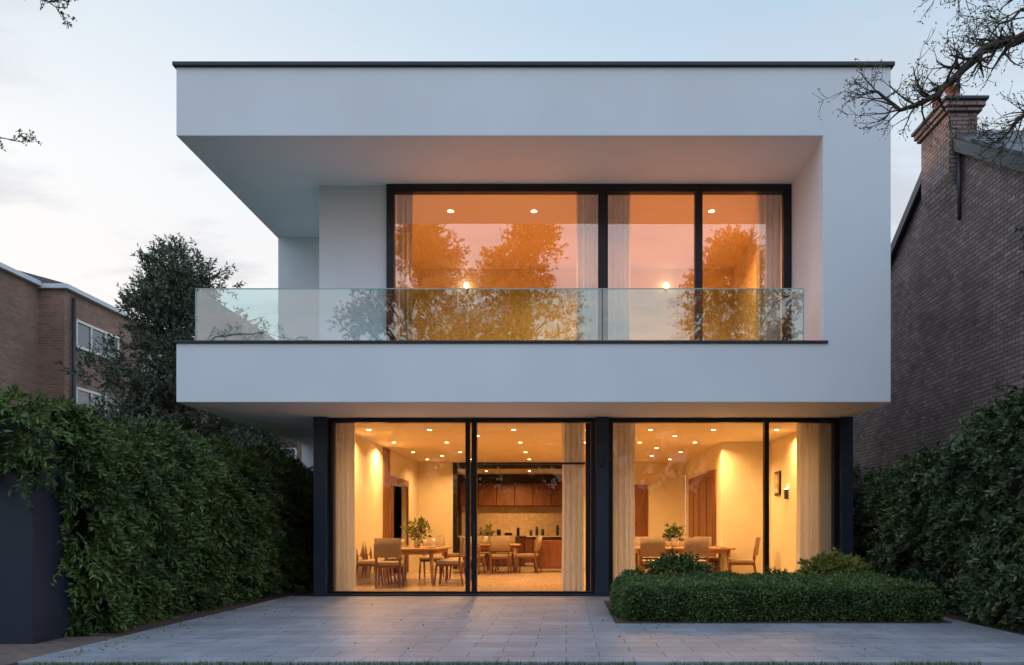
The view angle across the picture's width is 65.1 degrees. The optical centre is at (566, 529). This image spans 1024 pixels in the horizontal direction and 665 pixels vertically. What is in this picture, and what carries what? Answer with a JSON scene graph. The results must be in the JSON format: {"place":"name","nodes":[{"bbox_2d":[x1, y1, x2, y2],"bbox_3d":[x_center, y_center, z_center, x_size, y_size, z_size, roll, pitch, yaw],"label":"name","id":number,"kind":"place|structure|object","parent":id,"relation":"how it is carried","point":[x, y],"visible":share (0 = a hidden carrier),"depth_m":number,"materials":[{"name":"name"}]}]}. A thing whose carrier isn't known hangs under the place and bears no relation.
{"place":"outdoors","nodes":[
{"label":"outdoors","id":0,"kind":"place"},
{"bbox_2d":[18,270,62,282],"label":"roof","id":1,"kind":"structure","parent":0,"point":[43,279],"depth_m":21.95,"materials":[{"name":"stone"}]},
{"bbox_2d":[0,637,116,664],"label":"brick path","id":2,"kind":"structure","parent":0,"point":[11,654],"depth_m":7.81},
{"bbox_2d":[0,466,70,643],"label":"garden wall","id":3,"kind":"structure","parent":2,"relation":"on","point":[34,602],"depth_m":8.04,"materials":[{"name":"black paint"}]},
{"bbox_2d":[298,533,685,595],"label":"ground","id":4,"kind":"structure","parent":0,"point":[309,594],"depth_m":14.44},
{"bbox_2d":[0,270,38,409],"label":"front wall","id":5,"kind":"structure","parent":4,"relation":"on","point":[19,330],"depth_m":21.21,"materials":[{"name":"red brick"}]},
{"bbox_2d":[0,262,40,285],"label":"parapet trim front","id":6,"kind":"structure","parent":5,"relation":"on","point":[19,274],"depth_m":21.07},
{"bbox_2d":[0,0,77,151],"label":"bare tree","id":7,"kind":"object","parent":4,"relation":"on","point":[64,23],"visible":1,"depth_m":7.99,"materials":[{"name":"brown plant"}]},
{"bbox_2d":[39,289,231,440],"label":"wall","id":8,"kind":"structure","parent":4,"relation":"on","point":[55,324],"depth_m":22.00,"materials":[{"name":"red brick"}]},
{"bbox_2d":[72,297,75,400],"bbox_3d":[-13.720,-2.650,22.300,0.092,7.600,0.092,0,0,-23],"label":"drain pipe","id":9,"kind":"object","parent":8,"relation":"attached to","point":[73,345],"visible":0.35,"depth_m":22.26,"materials":[{"name":"metal"}]},
{"bbox_2d":[37,283,134,322],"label":"parapet trim","id":10,"kind":"structure","parent":8,"relation":"on","point":[87,296],"depth_m":22.62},
{"bbox_2d":[78,390,115,419],"bbox_3d":[-13.840,-3.475,23.525,0.120,1.010,2.110,0,0,0],"label":"window pane","id":11,"kind":"object","parent":8,"relation":"attached to","point":[83,397],"visible":0.21,"depth_m":23.07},
{"bbox_2d":[76,319,118,359],"bbox_3d":[-13.760,-5.500,23.525,0.080,0.800,2.150,0,0,0],"label":"window frame","id":12,"kind":"object","parent":8,"relation":"attached to","point":[91,328],"visible":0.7,"depth_m":23.15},
{"bbox_2d":[76,387,118,415],"bbox_3d":[-13.760,-3.475,23.525,0.080,1.050,2.150,0,0,0],"label":"window frame","id":13,"kind":"object","parent":8,"relation":"attached to","point":[87,391],"visible":0.26,"depth_m":23.02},
{"bbox_2d":[78,323,116,356],"bbox_3d":[-13.840,-5.500,23.525,0.120,0.760,2.110,0,0,0],"label":"window pane","id":14,"kind":"object","parent":8,"relation":"attached to","point":[83,335],"visible":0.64,"depth_m":23.12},
{"bbox_2d":[55,232,297,456],"bbox_3d":[-9.062,-2.946,19.128,4.920,8.298,4.941,0,0,0],"label":"evergreen tree","id":15,"kind":"object","parent":4,"relation":"on","point":[163,299],"visible":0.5,"depth_m":18.65,"materials":[{"name":"green plant"}]},
{"bbox_2d":[75,583,312,636],"bbox_3d":[-5.338,1.306,13.102,1.124,0.288,8.996,0,0,0],"label":"soil bed","id":16,"kind":"object","parent":4,"relation":"on","point":[182,617],"depth_m":10.76,"materials":[{"name":"brown soil"}]},
{"bbox_2d":[0,393,312,637],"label":"hedge","id":17,"kind":"object","parent":16,"relation":"on","point":[170,521],"visible":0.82,"depth_m":10.52,"materials":[{"name":"green plant"}]},
{"bbox_2d":[0,383,122,510],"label":"hedge","id":18,"kind":"object","parent":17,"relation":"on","point":[26,443],"visible":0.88,"depth_m":8.08,"materials":[{"name":"green plant"}]},
{"bbox_2d":[201,421,299,469],"bbox_3d":[-8.169,-0.995,21.448,3.041,4.390,3.055,0,0,0],"label":"evergreen tree","id":19,"kind":"object","parent":4,"relation":"on","point":[266,438],"visible":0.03,"depth_m":21.21,"materials":[{"name":"green plant"}]},
{"bbox_2d":[261,436,301,463],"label":"walls","id":20,"kind":"structure","parent":4,"relation":"on","point":[299,448],"depth_m":33.00,"materials":[{"name":"white brick"}]},
{"bbox_2d":[302,443,401,573],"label":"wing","id":21,"kind":"structure","parent":4,"relation":"on","point":[307,454],"depth_m":17.70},
{"bbox_2d":[394,485,401,571],"bbox_3d":[-4.615,-0.060,20.150,0.570,2.380,1.900,0,0,0],"label":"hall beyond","id":22,"kind":"object","parent":4,"relation":"on","point":[397,519],"visible":0.07,"depth_m":20.52,"materials":[{"name":"brown wood"}]},
{"bbox_2d":[329,418,594,593],"bbox_3d":[-1.795,-0.383,13.860,4.590,3.066,0.140,0,0,0],"label":"window frame","id":23,"kind":"object","parent":4,"relation":"on","point":[470,501],"visible":0.97,"depth_m":13.79,"materials":[{"name":"metal"}]},
{"bbox_2d":[478,462,584,464],"bbox_3d":[-0.605,-1.147,13.975,1.870,0.035,0.050,0,0,0],"label":"sliding track head","id":24,"kind":"object","parent":23,"relation":"attached to","point":[531,463],"visible":1,"depth_m":13.95},
{"bbox_2d":[586,423,590,590],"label":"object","id":25,"kind":"object","parent":23,"relation":"attached to","point":[588,506],"depth_m":13.80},
{"bbox_2d":[327,594,610,595],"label":"sill","id":26,"kind":"structure","parent":4,"relation":"on","point":[462,594],"depth_m":13.70,"materials":[{"name":"black metal"}]},
{"bbox_2d":[609,418,837,593],"bbox_3d":[2.710,-0.383,13.860,3.960,3.066,0.140,0,0,0],"label":"window frame side","id":27,"kind":"object","parent":4,"relation":"on","point":[834,478],"depth_m":13.79,"materials":[{"name":"metal"}]},
{"bbox_2d":[853,458,889,563],"bbox_3d":[5.766,-0.010,17.399,2.431,2.810,5.434,0,0,0],"label":"hedge","id":28,"kind":"object","parent":4,"relation":"on","point":[857,491],"visible":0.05,"depth_m":15.28,"materials":[{"name":"green plant"}]},
{"bbox_2d":[813,0,1023,179],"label":"bare tree","id":29,"kind":"object","parent":4,"relation":"on","point":[992,45],"visible":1,"depth_m":9.00,"materials":[{"name":"brown plant"}]},
{"bbox_2d":[853,154,1023,486],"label":"walls","id":30,"kind":"structure","parent":4,"relation":"on","point":[957,320],"depth_m":14.50,"materials":[{"name":"brown brick"}]},
{"bbox_2d":[891,190,920,261],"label":"roof back","id":31,"kind":"structure","parent":30,"relation":"on","point":[906,225],"depth_m":16.46,"materials":[{"name":"tile"}]},
{"bbox_2d":[891,173,920,257],"bbox_3d":[6.874,-5.014,18.325,0.048,3.909,5.950,0,0,0],"label":"verge board back","id":32,"kind":"object","parent":31,"relation":"attached to","point":[907,212],"visible":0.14,"depth_m":16.13,"materials":[{"name":"wood"}]},
{"bbox_2d":[921,112,976,223],"bbox_3d":[7.050,-6.625,14.765,0.500,1.550,1.130,0,0,0],"label":"chimney stack","id":33,"kind":"object","parent":30,"relation":"attached to","point":[939,182],"visible":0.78,"depth_m":14.58,"materials":[{"name":"brown brick"}]},
{"bbox_2d":[914,100,985,143],"bbox_3d":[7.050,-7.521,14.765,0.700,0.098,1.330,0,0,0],"label":"chimney corbel","id":34,"kind":"object","parent":33,"relation":"on","point":[959,103],"visible":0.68,"depth_m":14.14,"materials":[{"name":"brown brick"}]},
{"bbox_2d":[911,95,988,136],"bbox_3d":[7.050,-7.601,14.765,0.780,0.058,1.410,0,0,0],"label":"chimney cap","id":35,"kind":"object","parent":34,"relation":"on","point":[962,97],"visible":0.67,"depth_m":14.10,"materials":[{"name":"concrete"}]},
{"bbox_2d":[945,84,958,94],"bbox_3d":[7.000,-7.820,14.500,0.280,0.380,0.280,0,0,0],"label":"chimney pot","id":36,"kind":"object","parent":35,"relation":"on","point":[951,89],"visible":0.16,"depth_m":14.42,"materials":[{"name":"ceramic"}]},
{"bbox_2d":[955,130,1023,156],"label":"roof front","id":37,"kind":"structure","parent":30,"relation":"on","point":[1017,148],"depth_m":13.49,"materials":[{"name":"tile"}]},
{"bbox_2d":[952,138,1023,171],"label":"verge board","id":38,"kind":"object","parent":37,"relation":"attached to","point":[966,147],"visible":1,"depth_m":13.04,"materials":[{"name":"wood"}]},
{"bbox_2d":[957,152,961,220],"bbox_3d":[6.930,-6.050,14.100,0.065,1.200,0.065,0,0,22],"label":"soil pipe","id":39,"kind":"object","parent":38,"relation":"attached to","point":[959,189],"visible":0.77,"depth_m":14.07,"materials":[{"name":"metal"}]},
{"bbox_2d":[941,612,1023,634],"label":"soil bed","id":40,"kind":"object","parent":4,"relation":"on","point":[959,618],"depth_m":9.85,"materials":[{"name":"brown soil"}]},
{"bbox_2d":[853,384,1023,631],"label":"hedge","id":41,"kind":"object","parent":40,"relation":"on","point":[950,523],"visible":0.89,"depth_m":10.20,"materials":[{"name":"green plant"}]},
{"bbox_2d":[988,225,1023,444],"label":"tall shrub","id":42,"kind":"object","parent":40,"relation":"on","point":[1012,439],"visible":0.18,"depth_m":10.06,"materials":[{"name":"green plant"}]},
{"bbox_2d":[12,658,982,664],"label":"grass","id":43,"kind":"structure","parent":0,"point":[457,663],"depth_m":6.86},
{"bbox_2d":[458,475,561,552],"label":"kitchen back wall","id":44,"kind":"structure","parent":0,"point":[519,479],"depth_m":27.60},
{"bbox_2d":[0,0,1023,532],"label":"sky","id":45,"kind":"structure","parent":0,"point":[110,173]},
{"bbox_2d":[355,562,672,590],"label":"room floor","id":46,"kind":"structure","parent":0,"point":[527,577],"depth_m":17.25,"materials":[{"name":"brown wood"}]},
{"bbox_2d":[356,542,389,585],"bbox_3d":[-3.980,0.653,16.252,0.661,0.960,0.509,0,0,3],"label":"dining chair","id":47,"kind":"object","parent":46,"relation":"on","point":[363,562],"visible":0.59,"depth_m":16.02,"materials":[{"name":"fabric"}]},
{"bbox_2d":[365,543,395,582],"bbox_3d":[-3.980,0.653,16.948,0.661,0.960,0.509,0,0,-2],"label":"dining chair","id":48,"kind":"object","parent":46,"relation":"on","point":[371,558],"visible":0.38,"depth_m":16.72,"materials":[{"name":"brown wood"}]},
{"bbox_2d":[355,435,417,580],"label":"room left wall","id":49,"kind":"structure","parent":46,"relation":"on","point":[368,492],"depth_m":17.43,"materials":[{"name":"paint"}]},
{"bbox_2d":[336,423,354,590],"bbox_3d":[-3.885,-0.385,14.061,0.389,2.990,0.162,0,0,0],"label":"curtain","id":50,"kind":"object","parent":49,"relation":"hanging from","point":[345,506],"visible":0.85,"depth_m":14.06,"materials":[{"name":"fabric"}]},
{"bbox_2d":[383,447,389,578],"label":"wood wall slats","id":51,"kind":"object","parent":49,"relation":"attached to","point":[386,492],"visible":0.79,"depth_m":18.56,"materials":[{"name":"brown wood"}]},
{"bbox_2d":[391,476,408,575],"bbox_3d":[-4.178,-0.070,20.125,0.035,2.400,2.050,0,0,0],"label":"door architrave","id":52,"kind":"object","parent":49,"relation":"attached to","point":[399,481],"depth_m":19.95,"materials":[{"name":"brown wood"}]},
{"bbox_2d":[176,67,890,442],"bbox_3d":[-0.495,-4.455,17.650,10.810,5.070,11.100,0,0,0],"label":"shell","id":53,"kind":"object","parent":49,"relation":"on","point":[272,149],"visible":0.56,"depth_m":12.10},
{"bbox_2d":[278,237,318,339],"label":"wall","id":54,"kind":"structure","parent":53,"relation":"on","point":[298,267],"depth_m":16.30,"materials":[{"name":"paint"}]},
{"bbox_2d":[319,186,385,339],"bbox_3d":[-3.690,-4.380,13.960,1.180,3.150,0.200,0,0,0],"label":"front panel","id":55,"kind":"object","parent":53,"relation":"attached to","point":[352,236],"visible":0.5,"depth_m":13.86,"materials":[{"name":"paint"}]},
{"bbox_2d":[195,288,803,339],"bbox_3d":[-1.016,-3.262,14.239,9.284,0.824,4.081,0,0,0],"label":"glass balustrade","id":56,"kind":"object","parent":53,"relation":"on","point":[215,320],"visible":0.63,"depth_m":12.70,"materials":[{"name":"glass"}]},
{"bbox_2d":[173,340,827,343],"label":"balcony edge trim","id":57,"kind":"structure","parent":53,"relation":"attached to","point":[499,341],"depth_m":12.07,"materials":[{"name":"metal"}]},
{"bbox_2d":[172,61,894,69],"bbox_3d":[-0.492,-7.021,17.645,10.895,0.058,11.190,0,0,0],"label":"roof coping","id":58,"kind":"object","parent":53,"relation":"on","point":[175,64],"visible":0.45,"depth_m":12.05,"materials":[{"name":"metal"}]},
{"bbox_2d":[396,269,732,339],"bbox_3d":[-0.200,-4.380,18.300,8.200,3.150,0.200,0,0,0],"label":"room back","id":59,"kind":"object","parent":53,"relation":"attached to","point":[507,314],"visible":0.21,"depth_m":18.20,"materials":[{"name":"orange paint"}]},
{"bbox_2d":[396,195,755,268],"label":"room ceiling","id":60,"kind":"structure","parent":53,"relation":"attached to","point":[492,232],"depth_m":15.89,"materials":[{"name":"paint"}]},
{"bbox_2d":[396,195,412,339],"bbox_3d":[-2.829,-4.375,14.019,0.301,3.050,0.152,0,0,0],"label":"curtain","id":61,"kind":"object","parent":60,"relation":"hanging from","point":[404,211],"visible":0.8,"depth_m":14.02,"materials":[{"name":"fabric"}]},
{"bbox_2d":[576,195,597,339],"bbox_3d":[0.363,-4.375,14.018,0.394,3.050,0.159,0,0,0],"label":"curtain","id":62,"kind":"object","parent":60,"relation":"hanging from","point":[586,263],"visible":0.81,"depth_m":14.02,"materials":[{"name":"fabric"}]},
{"bbox_2d":[608,195,630,339],"bbox_3d":[0.918,-4.375,14.020,0.423,3.050,0.161,0,0,0],"label":"curtain","id":63,"kind":"object","parent":60,"relation":"hanging from","point":[619,211],"visible":0.76,"depth_m":14.01,"materials":[{"name":"fabric"}]},
{"bbox_2d":[756,195,780,339],"bbox_3d":[3.545,-4.375,14.021,0.430,3.050,0.158,0,0,0],"label":"curtain","id":64,"kind":"object","parent":60,"relation":"hanging from","point":[768,262],"visible":0.77,"depth_m":14.02,"materials":[{"name":"fabric"}]},
{"bbox_2d":[386,184,790,339],"bbox_3d":[0.390,-4.383,13.850,6.980,3.125,0.140,0,0,0],"label":"window frame","id":65,"kind":"object","parent":53,"relation":"attached to","point":[604,191],"visible":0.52,"depth_m":13.78,"materials":[{"name":"metal"}]},
{"bbox_2d":[733,195,781,339],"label":"wall","id":66,"kind":"structure","parent":53,"relation":"attached to","point":[744,305],"depth_m":16.87,"materials":[{"name":"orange paint"}]},
{"bbox_2d":[374,538,403,587],"bbox_3d":[-3.445,0.653,15.570,0.509,0.960,0.661,0,0,-6],"label":"dining chair","id":67,"kind":"object","parent":46,"relation":"on","point":[387,547],"visible":1,"depth_m":15.30,"materials":[{"name":"fabric"}]},
{"bbox_2d":[384,546,451,585],"bbox_3d":[-3.150,0.758,17.000,1.150,0.746,2.200,0,0,0],"label":"dining table","id":68,"kind":"object","parent":46,"relation":"on","point":[413,550],"visible":0.75,"depth_m":16.00,"materials":[{"name":"brown wood"}]},
{"bbox_2d":[401,517,432,546],"bbox_3d":[-3.165,0.049,16.959,0.691,0.669,0.642,0,0,0],"label":"flower vase","id":69,"kind":"object","parent":68,"relation":"on","point":[420,527],"visible":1,"depth_m":16.84,"materials":[{"name":"white ceramic"}]},
{"bbox_2d":[401,539,441,547],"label":"place settings","id":70,"kind":"object","parent":68,"relation":"on","point":[424,541],"visible":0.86,"depth_m":16.54,"materials":[{"name":"white ceramic"}]},
{"bbox_2d":[419,536,444,578],"bbox_3d":[-3.100,0.653,18.500,0.509,0.960,0.661,0,0,0],"label":"dining chair","id":71,"kind":"object","parent":46,"relation":"on","point":[439,540],"visible":0.52,"depth_m":18.72,"materials":[{"name":"fabric"}]},
{"bbox_2d":[434,538,464,585],"bbox_3d":[-2.310,0.653,16.245,0.661,0.960,0.509,0,0,6],"label":"dining chair","id":72,"kind":"object","parent":46,"relation":"on","point":[459,562],"visible":0.77,"depth_m":16.01,"materials":[{"name":"brown wood"}]},
{"bbox_2d":[439,556,464,582],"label":"dining chair","id":73,"kind":"object","parent":46,"relation":"on","point":[447,567],"visible":0.12,"depth_m":17.17,"materials":[{"name":"brown wood"}]},
{"bbox_2d":[460,536,484,574],"bbox_3d":[-2.356,0.653,20.101,0.509,0.960,0.661,0,0,7],"label":"dining chair","id":74,"kind":"object","parent":46,"relation":"on","point":[480,556],"visible":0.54,"depth_m":19.85,"materials":[{"name":"fabric"}]},
{"bbox_2d":[477,535,489,570],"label":"dining chair","id":75,"kind":"object","parent":46,"relation":"on","point":[487,555],"visible":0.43,"depth_m":21.93,"materials":[{"name":"brown wood"}]},
{"bbox_2d":[489,536,511,574],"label":"dining chair","id":76,"kind":"object","parent":46,"relation":"on","point":[499,543],"visible":1,"depth_m":19.83,"materials":[{"name":"fabric"}]},
{"bbox_2d":[480,544,520,571],"bbox_3d":[-1.950,0.758,20.900,1.500,0.746,1.000,0,0,0],"label":"dining table","id":77,"kind":"object","parent":46,"relation":"on","point":[514,547],"visible":0.42,"depth_m":20.49,"materials":[{"name":"brown wood"}]},
{"bbox_2d":[478,523,496,543],"bbox_3d":[-2.070,0.106,20.909,0.542,0.553,0.479,0,0,-36],"label":"flower vase","id":78,"kind":"object","parent":77,"relation":"on","point":[485,539],"visible":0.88,"depth_m":20.85,"materials":[{"name":"white ceramic"}]},
{"bbox_2d":[495,535,514,570],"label":"dining chair","id":79,"kind":"object","parent":46,"relation":"on","point":[512,539],"visible":0.34,"depth_m":21.93,"materials":[{"name":"fabric"}]},
{"bbox_2d":[453,463,561,568],"bbox_3d":[-1.610,-0.375,22.650,3.180,3.010,0.140,0,0,0],"label":"kitchen partition frame","id":80,"kind":"object","parent":46,"relation":"on","point":[456,466],"visible":0.38,"depth_m":22.58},
{"bbox_2d":[458,484,561,565],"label":"kitchen units","id":81,"kind":"object","parent":46,"relation":"on","point":[517,510],"visible":0.59,"depth_m":27.20},
{"bbox_2d":[355,566,671,585],"bbox_3d":[0.110,1.079,18.299,8.616,0.098,8.598,0,0,0],"label":"skirting","id":82,"kind":"object","parent":46,"relation":"on","point":[363,581],"visible":0.12,"depth_m":16.76,"materials":[{"name":"white ceramic"}]},
{"bbox_2d":[515,536,541,573],"bbox_3d":[-0.951,0.653,20.591,0.661,0.960,0.509,0,0,10],"label":"dining chair","id":83,"kind":"object","parent":46,"relation":"on","point":[535,555],"visible":1,"depth_m":20.38,"materials":[{"name":"fabric"}]},
{"bbox_2d":[635,537,658,574],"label":"dining chair","id":84,"kind":"object","parent":46,"relation":"on","point":[637,541],"visible":0.22,"depth_m":18.23,"materials":[{"name":"fabric"}]},
{"bbox_2d":[640,538,664,571],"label":"dining chair","id":85,"kind":"object","parent":46,"relation":"on","point":[652,547],"visible":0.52,"depth_m":15.92,"materials":[{"name":"fabric"}]},
{"bbox_2d":[665,537,689,570],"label":"dining chair","id":86,"kind":"object","parent":46,"relation":"on","point":[680,544],"visible":0.05,"depth_m":18.24,"materials":[{"name":"fabric"}]},
{"bbox_2d":[635,547,735,573],"bbox_3d":[2.450,0.758,17.100,2.100,0.746,1.150,0,0,0],"label":"dining table","id":87,"kind":"object","parent":46,"relation":"on","point":[719,550],"visible":0.48,"depth_m":16.62,"materials":[{"name":"brown wood"}]},
{"bbox_2d":[662,522,686,546],"bbox_3d":[2.311,0.117,17.096,0.538,0.531,0.627,0,0,0],"label":"potted herb","id":88,"kind":"object","parent":87,"relation":"on","point":[672,541],"visible":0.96,"depth_m":17.04,"materials":[{"name":"plant"}]},
{"bbox_2d":[684,538,709,566],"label":"dining chair","id":89,"kind":"object","parent":46,"relation":"on","point":[700,546],"visible":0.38,"depth_m":15.91,"materials":[{"name":"fabric"}]},
{"bbox_2d":[693,537,718,572],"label":"dining chair","id":90,"kind":"object","parent":46,"relation":"on","point":[713,559],"visible":0.31,"depth_m":17.72,"materials":[{"name":"fabric"}]},
{"bbox_2d":[686,442,770,574],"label":"wall","id":91,"kind":"structure","parent":46,"relation":"on","point":[738,466],"depth_m":17.30,"materials":[{"name":"paint"}]},
{"bbox_2d":[689,469,715,571],"bbox_3d":[3.348,-0.115,19.875,0.036,2.470,3.850,0,0,0],"label":"wood double door","id":92,"kind":"structure","parent":91,"relation":"attached to","point":[706,476],"depth_m":18.47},
{"bbox_2d":[689,478,712,565],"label":"wood door panels","id":93,"kind":"object","parent":92,"relation":"attached to","point":[707,508],"visible":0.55,"depth_m":19.47,"materials":[{"name":"wood"}]},
{"bbox_2d":[775,471,780,495],"bbox_3d":[4.396,-0.950,16.650,0.043,0.500,0.400,0,0,0],"label":"framed picture","id":94,"kind":"object","parent":91,"relation":"attached to","point":[777,483],"visible":1,"depth_m":16.57},
{"bbox_2d":[729,537,760,572],"bbox_3d":[3.729,0.653,16.740,0.661,0.960,0.509,0,0,12],"label":"dining chair","id":95,"kind":"object","parent":46,"relation":"on","point":[746,561],"visible":0.78,"depth_m":16.50,"materials":[{"name":"brown wood"}]},
{"bbox_2d":[18,596,1023,664],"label":"terrace paving","id":96,"kind":"structure","parent":0,"point":[488,629],"depth_m":8.41,"materials":[{"name":"stone"}]},
{"bbox_2d":[313,417,852,595],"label":"steel columns","id":97,"kind":"structure","parent":96,"relation":"on","point":[321,500],"depth_m":13.66,"materials":[{"name":"metal"}]},
{"bbox_2d":[604,601,951,622],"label":"planting soil","id":98,"kind":"structure","parent":96,"relation":"on","point":[614,617],"depth_m":9.75,"materials":[{"name":"brown soil"}]},
{"bbox_2d":[608,566,649,592],"bbox_3d":[1.033,0.858,12.185,0.784,0.623,0.669,0,0,0],"label":"round shrub","id":99,"kind":"object","parent":98,"relation":"on","point":[632,571],"visible":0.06,"depth_m":12.13,"materials":[{"name":"green plant"}]},
{"bbox_2d":[643,548,717,574],"bbox_3d":[1.702,0.716,12.236,1.337,0.907,1.084,0,0,0],"label":"round shrub","id":100,"kind":"object","parent":98,"relation":"on","point":[681,563],"visible":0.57,"depth_m":12.08,"materials":[{"name":"green plant"}]},
{"bbox_2d":[609,569,945,623],"bbox_3d":[2.646,0.885,10.854,4.172,0.604,2.302,0,0,0],"label":"box hedge","id":101,"kind":"object","parent":98,"relation":"on","point":[699,596],"visible":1,"depth_m":9.89,"materials":[{"name":"green plant"}]},
{"bbox_2d":[763,564,800,575],"bbox_3d":[3.305,0.851,12.291,0.919,0.638,0.797,0,0,0],"label":"round shrub","id":102,"kind":"object","parent":98,"relation":"on","point":[771,572],"visible":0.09,"depth_m":12.25,"materials":[{"name":"green plant"}]},
{"bbox_2d":[792,546,874,576],"bbox_3d":[4.098,0.716,12.307,1.357,0.909,1.158,0,0,0],"label":"round shrub","id":103,"kind":"object","parent":98,"relation":"on","point":[849,564],"visible":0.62,"depth_m":12.10,"materials":[{"name":"green plant"}]},
{"bbox_2d":[534,540,561,571],"bbox_3d":[-0.435,0.715,21.140,0.830,0.830,0.520,0,0,0],"label":"sideboard","id":104,"kind":"object","parent":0,"point":[550,554],"visible":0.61,"depth_m":20.88,"materials":[{"name":"brown wood"}]},
{"bbox_2d":[418,463,684,568],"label":"room back wall","id":105,"kind":"structure","parent":0,"point":[665,482],"depth_m":22.60,"materials":[{"name":"paint"}]},
{"bbox_2d":[635,485,647,568],"bbox_3d":[2.100,-0.060,22.573,0.400,2.380,0.045,0,0,0],"label":"back door","id":106,"kind":"structure","parent":105,"relation":"attached to","point":[641,510],"depth_m":22.55,"materials":[{"name":"brown wood"}]},
{"bbox_2d":[355,423,795,474],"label":"room ceiling","id":107,"kind":"structure","parent":0,"point":[542,442],"depth_m":16.83,"materials":[{"name":"paint"}]},
{"bbox_2d":[561,423,583,590],"bbox_3d":[0.116,-0.385,14.060,0.407,2.990,0.162,0,0,0],"label":"curtain","id":108,"kind":"object","parent":107,"relation":"hanging from","point":[572,579],"visible":0.91,"depth_m":14.06,"materials":[{"name":"fabric"}]},
{"bbox_2d":[613,423,634,580],"bbox_3d":[0.989,-0.385,14.060,0.457,2.990,0.163,0,0,0],"label":"curtain","id":109,"kind":"object","parent":107,"relation":"hanging from","point":[623,496],"visible":0.75,"depth_m":14.05,"materials":[{"name":"fabric"}]},
{"bbox_2d":[796,423,817,569],"bbox_3d":[4.323,-0.385,14.061,0.553,2.990,0.160,0,0,0],"label":"curtain","id":110,"kind":"object","parent":107,"relation":"hanging from","point":[807,494],"visible":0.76,"depth_m":14.05,"materials":[{"name":"fabric"}]},
{"bbox_2d":[771,423,830,575],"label":"room right wall","id":111,"kind":"structure","parent":0,"point":[783,510],"depth_m":15.70,"materials":[{"name":"paint"}]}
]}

